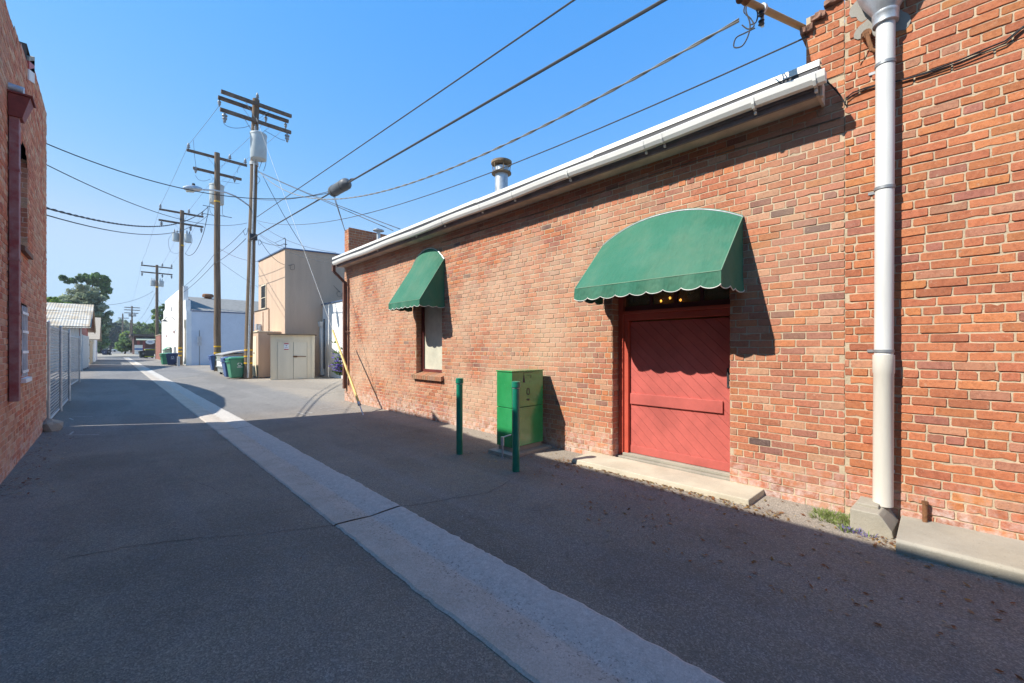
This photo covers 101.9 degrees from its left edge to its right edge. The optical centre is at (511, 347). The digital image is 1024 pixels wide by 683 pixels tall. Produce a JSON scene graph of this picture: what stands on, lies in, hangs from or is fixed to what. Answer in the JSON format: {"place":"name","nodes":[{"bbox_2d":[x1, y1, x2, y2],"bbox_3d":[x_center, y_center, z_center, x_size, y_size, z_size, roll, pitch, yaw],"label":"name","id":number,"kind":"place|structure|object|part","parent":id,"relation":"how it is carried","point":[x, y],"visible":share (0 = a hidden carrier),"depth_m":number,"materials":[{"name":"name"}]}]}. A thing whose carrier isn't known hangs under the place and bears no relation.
{"place":"outdoors","nodes":[
{"label":"outdoors","id":0,"kind":"place"},
{"bbox_2d":[67,336,79,384],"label":"slatted gate","id":1,"kind":"structure","parent":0,"point":[72,356],"depth_m":17.02,"materials":[{"name":"metal"}]},
{"bbox_2d":[6,0,824,348],"label":"sky","id":2,"kind":"structure","parent":0,"point":[125,86],"materials":[{"name":"blue"}]},
{"bbox_2d":[0,349,1023,682],"bbox_3d":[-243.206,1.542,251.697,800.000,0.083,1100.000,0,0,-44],"label":"asphalt ground","id":3,"kind":"structure","parent":0,"point":[222,605],"depth_m":2.93,"materials":[{"name":"grey asphalt"}]},
{"bbox_2d":[0,0,46,483],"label":"brick building","id":4,"kind":"structure","parent":3,"relation":"on","point":[22,422],"depth_m":6.03,"materials":[{"name":"brick"}]},
{"bbox_2d":[7,82,35,401],"bbox_3d":[-5.977,-1.267,4.991,0.310,3.815,0.315,0,0,-44],"label":"drainpipe","id":5,"kind":"object","parent":4,"relation":"attached to","point":[21,105],"visible":1,"depth_m":4.93,"materials":[{"name":"red metal"}]},
{"bbox_2d":[47,215,207,234],"bbox_3d":[-14.054,-5.466,17.056,0.024,5.913,21.231,0,0,-29],"label":"cable","id":6,"kind":"object","parent":4,"relation":"attached to","point":[117,231],"visible":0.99,"depth_m":11.12,"materials":[{"name":"black rubber"}]},
{"bbox_2d":[47,165,245,225],"bbox_3d":[-10.790,-4.741,13.882,0.018,2.528,12.754,0,0,-18],"label":"cable","id":7,"kind":"object","parent":4,"relation":"attached to","point":[130,202],"visible":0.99,"depth_m":10.35,"materials":[{"name":"black rubber"}]},
{"bbox_2d":[46,143,327,198],"bbox_3d":[-7.148,-4.179,10.178,0.020,1.052,5.824,0,0,36],"label":"cable","id":8,"kind":"object","parent":4,"relation":"attached to","point":[175,186],"visible":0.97,"depth_m":9.39,"materials":[{"name":"black rubber"}]},
{"bbox_2d":[42,419,62,431],"bbox_3d":[-8.393,1.447,7.561,0.304,0.318,0.398,0,0,-44],"label":"concrete lump","id":9,"kind":"object","parent":3,"relation":"on","point":[51,425],"visible":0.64,"depth_m":7.48,"materials":[{"name":"grey concrete"}]},
{"bbox_2d":[46,321,70,418],"bbox_3d":[-10.642,0.490,9.776,0.080,2.020,5.207,0,0,-44],"label":"slatted fence","id":10,"kind":"object","parent":3,"relation":"on","point":[60,336],"visible":0.88,"depth_m":9.48,"materials":[{"name":"metal"}]},
{"bbox_2d":[46,296,72,303],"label":"tree","id":11,"kind":"object","parent":3,"relation":"on","point":[51,299],"visible":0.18,"depth_m":58.78,"materials":[{"name":"green plant"}]},
{"bbox_2d":[46,302,95,370],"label":"corrugated shed","id":12,"kind":"structure","parent":3,"relation":"on","point":[77,320],"depth_m":28.35,"materials":[{"name":"white metal"}]},
{"bbox_2d":[81,335,88,370],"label":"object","id":13,"kind":"structure","parent":3,"relation":"on","point":[84,351],"depth_m":27.62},
{"bbox_2d":[58,283,113,345],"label":"tree","id":14,"kind":"object","parent":3,"relation":"on","point":[82,294],"visible":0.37,"depth_m":66.09,"materials":[{"name":"green plant"}]},
{"bbox_2d":[58,272,113,298],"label":"tree","id":15,"kind":"object","parent":3,"relation":"on","point":[103,283],"visible":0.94,"depth_m":77.02,"materials":[{"name":"green plant"}]},
{"bbox_2d":[89,341,92,363],"bbox_3d":[-40.646,0.427,40.050,0.100,2.105,8.090,0,0,-44],"label":"board fence","id":16,"kind":"object","parent":3,"relation":"on","point":[91,351],"visible":0.97,"depth_m":39.95,"materials":[{"name":"beige wood"}]},
{"bbox_2d":[88,317,101,361],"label":"gabled shed","id":17,"kind":"structure","parent":3,"relation":"on","point":[95,337],"depth_m":44.41,"materials":[{"name":"white paint"}]},
{"bbox_2d":[97,325,110,353],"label":"tree","id":18,"kind":"object","parent":3,"relation":"on","point":[102,347],"visible":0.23,"depth_m":106.48,"materials":[{"name":"green plant"}]},
{"bbox_2d":[104,319,121,351],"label":"tree","id":19,"kind":"object","parent":3,"relation":"on","point":[113,337],"visible":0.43,"depth_m":164.99,"materials":[{"name":"green plant"}]},
{"bbox_2d":[121,313,128,331],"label":"utility pole","id":20,"kind":"object","parent":3,"relation":"on","point":[122,323],"visible":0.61,"depth_m":163.94,"materials":[{"name":"brown wood"}]},
{"bbox_2d":[97,353,154,356],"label":"concrete apron","id":21,"kind":"object","parent":3,"relation":"on","point":[120,354],"visible":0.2,"depth_m":91.86,"materials":[{"name":"grey concrete"}]},
{"bbox_2d":[114,337,131,353],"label":"bush","id":22,"kind":"object","parent":21,"relation":"on","point":[124,344],"visible":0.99,"depth_m":101.75,"materials":[{"name":"green plant"}]},
{"bbox_2d":[135,345,142,353],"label":"ice cabinet","id":23,"kind":"object","parent":21,"relation":"on","point":[138,348],"visible":0.86,"depth_m":92.52,"materials":[{"name":"white metal"}]},
{"bbox_2d":[114,318,138,333],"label":"tree","id":24,"kind":"object","parent":3,"relation":"on","point":[126,323],"visible":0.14,"depth_m":174.30,"materials":[{"name":"green plant"}]},
{"bbox_2d":[124,306,139,352],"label":"utility pole","id":25,"kind":"object","parent":3,"relation":"on","point":[132,315],"visible":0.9,"depth_m":126.72,"materials":[{"name":"brown wood"}]},
{"bbox_2d":[119,321,154,338],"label":"tree","id":26,"kind":"object","parent":3,"relation":"on","point":[136,330],"visible":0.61,"depth_m":136.68,"materials":[{"name":"green plant"}]},
{"bbox_2d":[129,334,154,353],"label":"maroon shop","id":27,"kind":"structure","parent":3,"relation":"on","point":[146,341],"depth_m":96.08,"materials":[{"name":"paint"}]},
{"bbox_2d":[138,351,145,357],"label":"wheeled cart","id":28,"kind":"object","parent":3,"relation":"on","point":[141,354],"visible":0.85,"depth_m":59.94,"materials":[{"name":"grey plastic"}]},
{"bbox_2d":[144,348,154,357],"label":"dumpster","id":29,"kind":"object","parent":3,"relation":"on","point":[148,352],"visible":0.95,"depth_m":59.99,"materials":[{"name":"green metal"}]},
{"bbox_2d":[149,303,164,335],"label":"tree","id":30,"kind":"object","parent":3,"relation":"on","point":[152,329],"visible":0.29,"depth_m":90.95,"materials":[{"name":"green plant"}]},
{"bbox_2d":[141,261,172,358],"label":"utility pole","id":31,"kind":"object","parent":3,"relation":"on","point":[156,283],"visible":0.95,"depth_m":57.72,"materials":[{"name":"brown wood"}]},
{"bbox_2d":[155,334,161,359],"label":"brick outbuilding","id":32,"kind":"structure","parent":3,"relation":"on","point":[158,344],"depth_m":54.06,"materials":[{"name":"red brick"}]},
{"bbox_2d":[159,353,167,364],"bbox_3d":[-29.686,0.962,35.700,0.696,1.072,0.938,0,0,36],"label":"wheeled cart","id":33,"kind":"object","parent":3,"relation":"on","point":[163,358],"visible":0.5,"depth_m":35.36,"materials":[{"name":"green plastic"}]},
{"bbox_2d":[162,347,170,352],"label":"dumpster","id":34,"kind":"object","parent":3,"relation":"on","point":[166,350],"visible":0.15,"depth_m":43.33,"materials":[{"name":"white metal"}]},
{"bbox_2d":[165,353,179,365],"bbox_3d":[-28.517,0.962,34.879,0.938,1.072,0.696,0,0,-36],"label":"wheeled cart","id":35,"kind":"object","parent":3,"relation":"on","point":[171,358],"visible":0.9,"depth_m":34.64,"materials":[{"name":"blue plastic"}]},
{"bbox_2d":[158,204,203,364],"bbox_3d":[-29.301,-5.443,36.786,3.125,14.088,1.147,0,0,-35],"label":"utility pole","id":36,"kind":"object","parent":3,"relation":"on","point":[181,237],"visible":0.96,"depth_m":36.68,"materials":[{"name":"brown wood"}]},
{"bbox_2d":[197,330,201,364],"bbox_3d":[-26.719,0.000,35.482,0.280,3.000,0.105,0,0,-44],"label":"street sign","id":37,"kind":"object","parent":3,"relation":"on","point":[199,339],"visible":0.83,"depth_m":35.47,"materials":[{"name":"grey metal"}]},
{"bbox_2d":[64,525,334,558],"bbox_3d":[-2.409,1.541,3.365,1.790,0.056,0.105,0,0,-23],"label":"asphalt crack","id":38,"kind":"object","parent":3,"relation":"on","point":[198,537],"visible":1,"depth_m":3.32,"materials":[{"name":"black asphalt"}]},
{"bbox_2d":[162,286,257,365],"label":"white building","id":39,"kind":"structure","parent":3,"relation":"on","point":[198,313],"depth_m":37.19,"materials":[{"name":"paint"}]},
{"bbox_2d":[208,355,215,369],"bbox_3d":[-19.087,0.962,26.890,0.696,1.072,0.938,0,0,44],"label":"wheeled cart","id":40,"kind":"object","parent":3,"relation":"on","point":[211,358],"visible":0.43,"depth_m":26.51,"materials":[{"name":"blue plastic"}]},
{"bbox_2d":[186,140,246,370],"bbox_3d":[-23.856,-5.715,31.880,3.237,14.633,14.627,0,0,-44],"label":"utility pole","id":41,"kind":"object","parent":3,"relation":"on","point":[217,201],"visible":0.99,"depth_m":26.61,"materials":[{"name":"brown wood"}]},
{"bbox_2d":[46,207,207,226],"bbox_3d":[-14.053,-5.792,17.057,0.036,6.301,21.233,0,0,-29],"label":"cable","id":42,"kind":"object","parent":41,"relation":"attached to","point":[55,210],"visible":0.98,"depth_m":10.78,"materials":[{"name":"black rubber"}]},
{"bbox_2d":[215,350,243,373],"bbox_3d":[-15.422,0.805,23.401,1.940,1.390,2.210,0,0,-44],"label":"dumpster","id":43,"kind":"object","parent":3,"relation":"on","point":[222,355],"visible":0.37,"depth_m":22.69,"materials":[{"name":"grey metal"}]},
{"bbox_2d":[220,356,239,376],"bbox_3d":[-13.966,0.962,20.741,0.696,1.072,0.938,0,0,44],"label":"wheeled cart","id":44,"kind":"object","parent":3,"relation":"on","point":[224,366],"visible":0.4,"depth_m":20.38,"materials":[{"name":"blue plastic"}]},
{"bbox_2d":[225,356,243,377],"bbox_3d":[-13.339,0.962,20.179,0.696,1.072,0.938,0,0,42],"label":"wheeled cart","id":45,"kind":"object","parent":3,"relation":"on","point":[235,367],"visible":0.8,"depth_m":19.91,"materials":[{"name":"green plastic"}]},
{"bbox_2d":[69,407,400,434],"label":"paint marks","id":46,"kind":"object","parent":3,"relation":"on","point":[298,412],"visible":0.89,"depth_m":9.54},
{"bbox_2d":[217,89,291,378],"bbox_3d":[-12.247,-5.386,19.971,3.028,13.978,1.412,0,0,-44],"label":"utility pole","id":47,"kind":"object","parent":3,"relation":"on","point":[258,149],"visible":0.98,"depth_m":19.98,"materials":[{"name":"brown wood"}]},
{"bbox_2d":[131,105,219,303],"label":"power line","id":48,"kind":"object","parent":47,"relation":"attached to","point":[172,180],"visible":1,"depth_m":29.24,"materials":[{"name":"black metal"}]},
{"bbox_2d":[148,125,261,299],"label":"power line","id":49,"kind":"object","parent":47,"relation":"attached to","point":[201,194],"visible":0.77,"depth_m":31.31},
{"bbox_2d":[183,183,248,205],"bbox_3d":[-13.584,-7.054,19.274,2.690,0.645,0.300,0,0,-44],"label":"street lamp","id":50,"kind":"object","parent":47,"relation":"attached to","point":[193,187],"visible":0.91,"depth_m":18.65,"materials":[{"name":"metal"}]},
{"bbox_2d":[256,118,332,329],"bbox_3d":[-7.913,-4.875,14.769,0.012,12.757,14.077,0,0,-40],"label":"guy wire","id":51,"kind":"object","parent":47,"relation":"attached to","point":[298,235],"visible":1,"depth_m":13.57,"materials":[{"name":"grey metal"}]},
{"bbox_2d":[332,330,363,414],"bbox_3d":[-4.052,0.548,10.195,0.080,2.058,2.266,0,0,-40],"label":"guy guard","id":52,"kind":"object","parent":51,"relation":"attached to","point":[350,380],"visible":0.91,"depth_m":10.09,"materials":[{"name":"yellow plastic"}]},
{"bbox_2d":[261,236,330,262],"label":"cable","id":53,"kind":"object","parent":47,"relation":"attached to","point":[296,254],"visible":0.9,"depth_m":15.69,"materials":[{"name":"black rubber"}]},
{"bbox_2d":[261,173,392,230],"bbox_3d":[-7.738,-5.804,15.486,0.022,5.580,13.381,0,0,-44],"label":"cable","id":54,"kind":"object","parent":47,"relation":"attached to","point":[334,205],"visible":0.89,"depth_m":13.21,"materials":[{"name":"black rubber"}]},
{"bbox_2d":[259,171,399,228],"bbox_3d":[-7.605,-5.813,15.401,0.022,5.635,13.687,0,0,-44],"label":"cable","id":55,"kind":"object","parent":47,"relation":"attached to","point":[334,203],"visible":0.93,"depth_m":13.23,"materials":[{"name":"black rubber"}]},
{"bbox_2d":[257,0,574,216],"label":"cable","id":56,"kind":"object","parent":47,"relation":"attached to","point":[536,25],"visible":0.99,"depth_m":7.96,"materials":[{"name":"black rubber"}]},
{"bbox_2d":[250,0,666,239],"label":"thick cable","id":57,"kind":"object","parent":47,"relation":"attached to","point":[633,17],"visible":0.92,"depth_m":6.74,"materials":[{"name":"black rubber"}]},
{"bbox_2d":[328,178,353,196],"bbox_3d":[-4.884,-4.667,11.951,0.328,0.360,1.650,0,0,-44],"label":"splice case","id":58,"kind":"object","parent":57,"relation":"hanging from","point":[341,186],"visible":0.98,"depth_m":11.85,"materials":[{"name":"plastic"}]},
{"bbox_2d":[258,18,738,199],"bbox_3d":[-5.143,-5.797,11.986,0.027,5.664,21.845,0,0,-41],"label":"service drop","id":59,"kind":"object","parent":47,"relation":"attached to","point":[734,22],"visible":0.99,"depth_m":5.19,"materials":[{"name":"black rubber"}]},
{"bbox_2d":[257,35,808,224],"bbox_3d":[-4.807,-4.588,12.099,0.016,3.251,22.325,0,0,-43],"label":"cable","id":60,"kind":"object","parent":47,"relation":"attached to","point":[600,127],"visible":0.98,"depth_m":5.41,"materials":[{"name":"black rubber"}]},
{"bbox_2d":[252,331,280,376],"bbox_3d":[-12.852,0.320,21.541,1.050,2.301,1.840,0,0,-44],"label":"cream locker","id":61,"kind":"object","parent":3,"relation":"on","point":[261,353],"visible":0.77,"depth_m":20.80,"materials":[{"name":"beige metal"}]},
{"bbox_3d":[-13.230,0.435,21.239,0.011,2.031,1.150,0,0,-44],"label":"locker door","id":62,"kind":"part","parent":61,"relation":"part of","materials":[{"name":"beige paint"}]},
{"bbox_2d":[267,334,316,379],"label":"cream shed","id":63,"kind":"structure","parent":3,"relation":"on","point":[292,356],"depth_m":19.67,"materials":[{"name":"paint"}]},
{"bbox_2d":[278,342,292,378],"bbox_3d":[-10.671,0.609,19.552,0.638,1.743,0.018,0,0,-25],"label":"shed door","id":64,"kind":"structure","parent":63,"relation":"in","point":[285,357],"depth_m":19.54,"materials":[{"name":"beige metal"}]},
{"bbox_2d":[294,342,306,378],"bbox_3d":[-10.110,0.609,19.813,0.564,1.743,0.018,0,0,-25],"label":"shed door","id":65,"kind":"structure","parent":63,"relation":"in","point":[300,348],"depth_m":19.81,"materials":[{"name":"beige metal"}]},
{"bbox_2d":[254,239,344,375],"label":"stucco building","id":66,"kind":"structure","parent":3,"relation":"on","point":[289,299],"depth_m":21.81,"materials":[{"name":"beige paint"}]},
{"bbox_2d":[261,284,265,308],"bbox_3d":[-14.140,-2.895,23.646,0.078,1.380,0.966,0,0,-44],"label":"window frame","id":67,"kind":"structure","parent":66,"relation":"in","point":[263,287],"depth_m":23.55,"materials":[{"name":"beige paint"}]},
{"bbox_2d":[263,176,339,291],"bbox_3d":[-10.860,-5.768,21.608,3.654,5.451,0.026,0,0,-37],"label":"cable","id":68,"kind":"object","parent":66,"relation":"attached to","point":[289,225],"visible":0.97,"depth_m":21.15,"materials":[{"name":"black rubber"}]},
{"bbox_2d":[318,300,342,378],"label":"white wall","id":69,"kind":"structure","parent":3,"relation":"on","point":[334,311],"depth_m":21.30,"materials":[{"name":"paint"}]},
{"bbox_2d":[329,340,342,375],"bbox_3d":[-5.157,0.626,12.907,1.132,1.752,0.445,0,0,-44],"label":"flowering plant","id":70,"kind":"object","parent":3,"relation":"on","point":[338,368],"visible":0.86,"depth_m":12.71,"materials":[{"name":"purple plant"}]},
{"bbox_2d":[123,357,723,682],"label":"concrete drain channel","id":71,"kind":"object","parent":3,"relation":"on","point":[529,627],"visible":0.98,"depth_m":2.74,"materials":[{"name":"grey concrete"}]},
{"bbox_2d":[404,480,509,505],"bbox_3d":[-0.488,1.551,4.392,1.274,0.038,0.219,0,0,-34],"label":"asphalt crack","id":72,"kind":"object","parent":3,"relation":"on","point":[449,498],"visible":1,"depth_m":4.26,"materials":[{"name":"black asphalt"}]},
{"bbox_2d":[456,378,462,454],"bbox_3d":[-0.756,1.031,5.974,0.112,1.194,0.112,0,0,-44],"label":"bollard","id":73,"kind":"object","parent":3,"relation":"on","point":[459,416],"visible":0.94,"depth_m":5.93,"materials":[{"name":"green metal"}]},
{"bbox_2d":[0,415,1023,680],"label":"leaf litter","id":74,"kind":"object","parent":3,"relation":"on","point":[676,517],"visible":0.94,"depth_m":3.79,"materials":[{"name":"brown plant"}]},
{"bbox_2d":[512,381,519,471],"bbox_3d":[0.050,1.021,5.143,0.112,1.214,0.112,0,0,-44],"label":"bollard","id":75,"kind":"object","parent":3,"relation":"on","point":[515,426],"visible":0.91,"depth_m":5.10,"materials":[{"name":"green metal"}]},
{"bbox_2d":[488,369,551,458],"bbox_3d":[0.126,0.943,6.129,0.840,1.235,0.500,0,0,-44],"label":"utility cabinet","id":76,"kind":"object","parent":3,"relation":"on","point":[531,409],"visible":0.92,"depth_m":5.99,"materials":[{"name":"metal"}]},
{"bbox_2d":[501,434,510,457],"bbox_3d":[-0.081,1.393,5.794,0.201,0.374,0.102,0,0,-44],"label":"standpipe","id":77,"kind":"object","parent":76,"relation":"attached to","point":[502,441],"visible":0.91,"depth_m":5.72,"materials":[{"name":"metal"}]},
{"bbox_2d":[332,59,844,512],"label":"brick warehouse","id":78,"kind":"structure","parent":3,"relation":"on","point":[746,386],"depth_m":5.18,"materials":[{"name":"red brick"}]},
{"bbox_2d":[388,247,444,311],"bbox_3d":[-1.978,-1.440,8.504,0.594,1.308,1.257,0,0,-44],"label":"awning","id":79,"kind":"object","parent":78,"relation":"attached to","point":[423,284],"visible":1,"depth_m":8.26,"materials":[{"name":"green fabric"}]},
{"bbox_2d":[421,306,441,372],"bbox_3d":[-1.631,-0.340,8.819,0.070,1.720,0.982,0,0,-44],"label":"window","id":80,"kind":"structure","parent":78,"relation":"in","point":[431,317],"depth_m":8.92,"materials":[{"name":"white glass"}]},
{"bbox_2d":[441,117,839,242],"bbox_3d":[0.782,-2.115,6.067,0.011,0.041,6.360,0,0,-44],"label":"eave wire","id":81,"kind":"object","parent":78,"relation":"attached to","point":[664,170],"visible":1,"depth_m":4.87,"materials":[{"name":"black rubber"}]},
{"bbox_2d":[574,208,744,304],"bbox_3d":[1.600,-1.097,4.758,0.654,1.053,1.757,0,0,-44],"label":"awning","id":82,"kind":"object","parent":78,"relation":"attached to","point":[683,249],"visible":1,"depth_m":4.55,"materials":[{"name":"green fabric"}]},
{"bbox_2d":[625,286,729,310],"bbox_3d":[2.020,-0.744,5.112,0.050,0.512,1.375,0,0,-44],"label":"transom window","id":83,"kind":"structure","parent":78,"relation":"in","point":[702,302],"depth_m":5.08,"materials":[{"name":"glass"}]},
{"bbox_2d":[630,318,729,471],"bbox_3d":[2.108,0.528,5.012,0.103,1.735,1.520,0,0,-44],"label":"door","id":84,"kind":"structure","parent":78,"relation":"in","point":[680,369],"depth_m":5.05,"materials":[{"name":"red paint"}]},
{"bbox_2d":[571,452,763,505],"bbox_3d":[1.665,1.490,4.855,0.478,0.100,2.167,0,0,-44],"label":"door step","id":85,"kind":"object","parent":3,"relation":"on","point":[738,493],"depth_m":4.62,"materials":[{"name":"concrete"}]},
{"bbox_2d":[807,506,878,537],"bbox_3d":[2.841,1.476,3.568,0.518,0.068,0.509,0,0,-44],"label":"weed tuft","id":86,"kind":"object","parent":3,"relation":"on","point":[841,526],"visible":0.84,"depth_m":3.60,"materials":[{"name":"green plant"}]},
{"bbox_2d":[850,496,898,538],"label":"splash block","id":87,"kind":"structure","parent":3,"relation":"on","point":[867,514],"depth_m":3.39,"materials":[{"name":"concrete"}]},
{"bbox_2d":[800,0,1023,540],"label":"brick building","id":88,"kind":"structure","parent":3,"relation":"on","point":[959,314],"depth_m":3.31,"materials":[{"name":"brick"}]},
{"bbox_2d":[733,0,805,48],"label":"service mast","id":89,"kind":"object","parent":88,"relation":"attached to","point":[762,9],"visible":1,"depth_m":3.73,"materials":[{"name":"metal"}]},
{"bbox_2d":[857,0,902,507],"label":"drainpipe","id":90,"kind":"object","parent":88,"relation":"attached to","point":[883,15],"visible":0.98,"depth_m":3.46,"materials":[{"name":"beige plastic"}]},
{"bbox_2d":[827,25,1023,104],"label":"wall cable","id":91,"kind":"object","parent":88,"relation":"attached to","point":[948,64],"depth_m":3.30,"materials":[{"name":"black rubber"}]},
{"bbox_2d":[896,515,1023,585],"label":"concrete kerb","id":92,"kind":"structure","parent":3,"relation":"on","point":[988,554],"depth_m":2.95,"materials":[{"name":"beige concrete"}]},
{"bbox_2d":[921,500,928,522],"bbox_3d":[3.337,1.330,3.353,0.039,0.180,0.039,0,0,23],"label":"pipe stub","id":93,"kind":"object","parent":92,"relation":"on","point":[924,503],"visible":0.93,"depth_m":3.34,"materials":[{"name":"metal"}]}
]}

